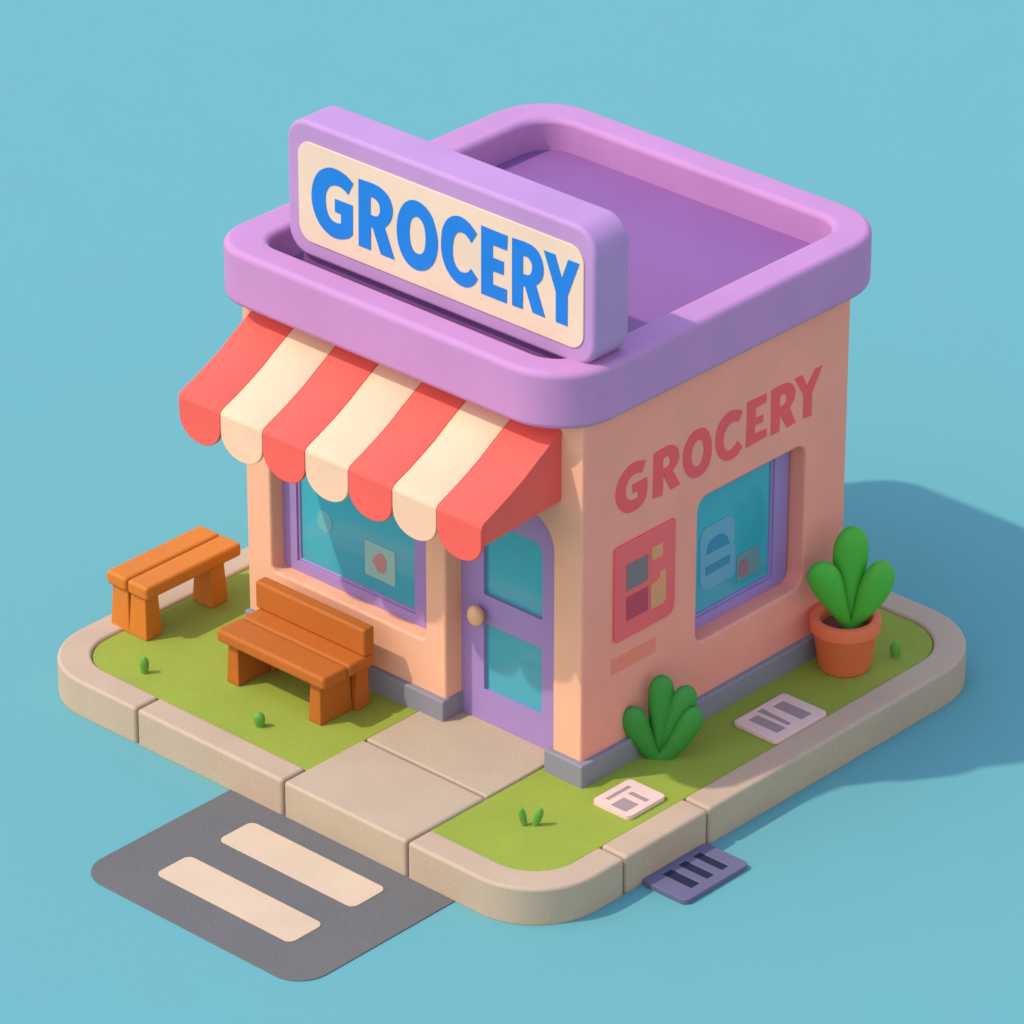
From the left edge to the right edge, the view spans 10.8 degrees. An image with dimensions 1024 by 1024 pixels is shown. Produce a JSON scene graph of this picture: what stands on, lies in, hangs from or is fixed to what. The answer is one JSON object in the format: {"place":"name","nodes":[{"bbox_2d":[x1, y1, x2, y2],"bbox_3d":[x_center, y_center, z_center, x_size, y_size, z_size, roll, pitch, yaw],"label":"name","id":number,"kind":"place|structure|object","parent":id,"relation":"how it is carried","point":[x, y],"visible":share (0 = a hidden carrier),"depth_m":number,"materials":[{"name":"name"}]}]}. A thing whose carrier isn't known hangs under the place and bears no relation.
{"place":"outdoors","nodes":[
{"label":"outdoors","id":0,"kind":"place"},
{"bbox_2d":[93,569,416,771],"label":"lawn","id":1,"kind":"structure","parent":0,"point":[185,652],"depth_m":47.73,"materials":[{"name":"green plant"}]},
{"bbox_2d":[140,657,148,673],"bbox_3d":[-3.248,1.356,47.945,0.072,0.175,0.071,23,36,37],"label":"grass tuft","id":2,"kind":"object","parent":1,"relation":"on","point":[144,665],"visible":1,"depth_m":47.92,"materials":[{"name":"green plant"}]},
{"bbox_2d":[107,526,239,640],"bbox_3d":[-3.036,0.642,48.861,0.530,0.555,1.190,23,36,37],"label":"backless bench","id":3,"kind":"object","parent":1,"relation":"on","point":[201,555],"visible":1,"depth_m":48.62,"materials":[{"name":"orange wood"}]},
{"bbox_2d":[254,712,264,727],"bbox_3d":[-2.193,1.809,47.124,0.086,0.153,0.084,23,36,37],"label":"grass tuft","id":4,"kind":"object","parent":1,"relation":"on","point":[259,719],"visible":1,"depth_m":47.09,"materials":[{"name":"green plant"}]},
{"bbox_2d":[217,577,373,725],"bbox_3d":[-1.901,1.236,47.486,1.347,0.800,0.643,23,36,37],"label":"park bench","id":5,"kind":"object","parent":1,"relation":"on","point":[324,651],"visible":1,"depth_m":47.35,"materials":[{"name":"brown wood"}]},
{"bbox_2d":[91,790,454,981],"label":"road","id":6,"kind":"structure","parent":0,"point":[341,935],"depth_m":45.36,"materials":[{"name":"grey asphalt"}]},
{"bbox_2d":[158,857,320,941],"bbox_3d":[-2.278,3.230,45.279,1.600,0.016,0.400,23,36,37],"label":"road marking","id":7,"kind":"object","parent":6,"relation":"on","point":[244,901],"visible":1,"depth_m":45.26,"materials":[{"name":"beige paint"}]},
{"bbox_2d":[221,823,382,906],"bbox_3d":[-1.773,2.973,45.763,1.600,0.016,0.410,23,36,37],"label":"road marking","id":8,"kind":"object","parent":6,"relation":"on","point":[309,868],"visible":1,"depth_m":45.75,"materials":[{"name":"beige paint"}]},
{"bbox_2d":[285,741,482,874],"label":"path","id":9,"kind":"structure","parent":0,"point":[376,804],"depth_m":46.09,"materials":[{"name":"beige concrete"}]},
{"bbox_2d":[367,711,544,800],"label":"path","id":10,"kind":"structure","parent":0,"point":[484,760],"depth_m":46.76,"materials":[{"name":"beige concrete"}]},
{"bbox_2d":[0,0,1023,1023],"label":"ground","id":11,"kind":"structure","parent":0,"point":[144,159],"depth_m":52.90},
{"bbox_2d":[57,546,248,742],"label":"kerb","id":12,"kind":"structure","parent":11,"relation":"on","point":[89,689],"depth_m":47.95,"materials":[{"name":"concrete"}]},
{"bbox_2d":[138,699,303,813],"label":"kerb","id":13,"kind":"structure","parent":11,"relation":"on","point":[211,752],"depth_m":46.90,"materials":[{"name":"concrete"}]},
{"bbox_2d":[409,831,622,925],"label":"kerb","id":14,"kind":"structure","parent":11,"relation":"on","point":[588,884],"depth_m":45.02,"materials":[{"name":"concrete"}]},
{"bbox_2d":[602,800,705,892],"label":"kerb","id":15,"kind":"structure","parent":11,"relation":"on","point":[655,843],"depth_m":45.59,"materials":[{"name":"concrete"}]},
{"bbox_2d":[644,844,746,904],"bbox_3d":[1.543,3.042,45.602,0.497,0.052,0.820,23,36,37],"label":"drain grate","id":16,"kind":"object","parent":11,"relation":"on","point":[698,872],"visible":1,"depth_m":45.56,"materials":[{"name":"metal"}]},
{"bbox_2d":[686,592,965,843],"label":"kerb","id":17,"kind":"structure","parent":11,"relation":"on","point":[931,683],"depth_m":47.21,"materials":[{"name":"concrete"}]},
{"bbox_2d":[178,103,871,788],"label":"shop building","id":18,"kind":"structure","parent":0,"point":[454,515],"depth_m":46.45,"materials":[{"name":"pink paint"}]},
{"bbox_2d":[282,475,426,629],"bbox_3d":[-1.316,0.018,47.348,1.889,1.681,0.069,23,36,37],"label":"window","id":19,"kind":"structure","parent":18,"relation":"in","point":[376,563],"depth_m":47.58,"materials":[{"name":"teal glass"}]},
{"bbox_2d":[288,106,628,362],"bbox_3d":[-0.481,-2.216,45.479,3.534,1.535,0.452,23,36,37],"label":"rooftop sign","id":20,"kind":"object","parent":18,"relation":"on","point":[514,260],"visible":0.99,"depth_m":45.13,"materials":[{"name":"purple plastic"}]},
{"bbox_2d":[461,515,553,748],"bbox_3d":[-0.004,0.879,46.406,1.257,2.409,0.205,23,36,37],"label":"door","id":21,"kind":"structure","parent":18,"relation":"in","point":[507,592],"depth_m":46.60,"materials":[{"name":"purple glass"}]},
{"bbox_2d":[613,518,675,642],"bbox_3d":[1.125,0.587,46.003,0.030,0.915,0.770,23,36,37],"label":"poster","id":22,"kind":"object","parent":18,"relation":"attached to","point":[644,580],"depth_m":45.98,"materials":[{"name":"paper"}]},
{"bbox_2d":[695,451,788,629],"bbox_3d":[1.914,0.215,47.144,0.069,1.426,1.413,23,36,37],"label":"window","id":23,"kind":"structure","parent":18,"relation":"in","point":[741,546],"depth_m":47.26,"materials":[{"name":"teal glass"}]},
{"bbox_2d":[431,608,932,870],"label":"lawn","id":24,"kind":"structure","parent":0,"point":[576,824],"depth_m":46.32,"materials":[{"name":"green plant"}]},
{"bbox_2d":[518,808,543,826],"bbox_3d":[0.159,2.572,45.664,0.214,0.188,0.053,-1,28,-1],"label":"grass tuft","id":25,"kind":"object","parent":24,"relation":"on","point":[538,815],"visible":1,"depth_m":45.64,"materials":[{"name":"green plant"}]},
{"bbox_2d":[594,779,663,819],"bbox_3d":[0.994,2.439,46.029,0.420,0.042,0.485,23,36,37],"label":"newspaper","id":26,"kind":"object","parent":24,"relation":"on","point":[629,799],"visible":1,"depth_m":45.99,"materials":[{"name":"white paper"}]},
{"bbox_2d":[622,674,702,760],"bbox_3d":[1.282,1.780,46.545,0.705,0.812,0.240,-1,28,-1],"label":"leafy plant","id":27,"kind":"object","parent":24,"relation":"on","point":[669,729],"visible":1,"depth_m":46.47,"materials":[{"name":"green plant"}]},
{"bbox_2d":[734,694,825,743],"bbox_3d":[2.335,1.800,47.230,0.507,0.042,0.695,23,36,37],"label":"newspaper","id":28,"kind":"object","parent":24,"relation":"on","point":[780,718],"visible":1,"depth_m":47.19,"materials":[{"name":"white paper"}]},
{"bbox_2d":[807,526,894,676],"bbox_3d":[2.953,0.760,47.760,0.675,1.383,0.646,23,36,37],"label":"potted plant","id":29,"kind":"object","parent":24,"relation":"on","point":[850,592],"visible":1,"depth_m":47.65,"materials":[{"name":"green plant"}]},
{"bbox_2d":[890,641,900,657],"bbox_3d":[3.406,1.223,48.212,0.086,0.160,0.084,23,36,37],"label":"grass tuft","id":30,"kind":"object","parent":24,"relation":"on","point":[895,648],"visible":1,"depth_m":48.18,"materials":[{"name":"green plant"}]}
]}

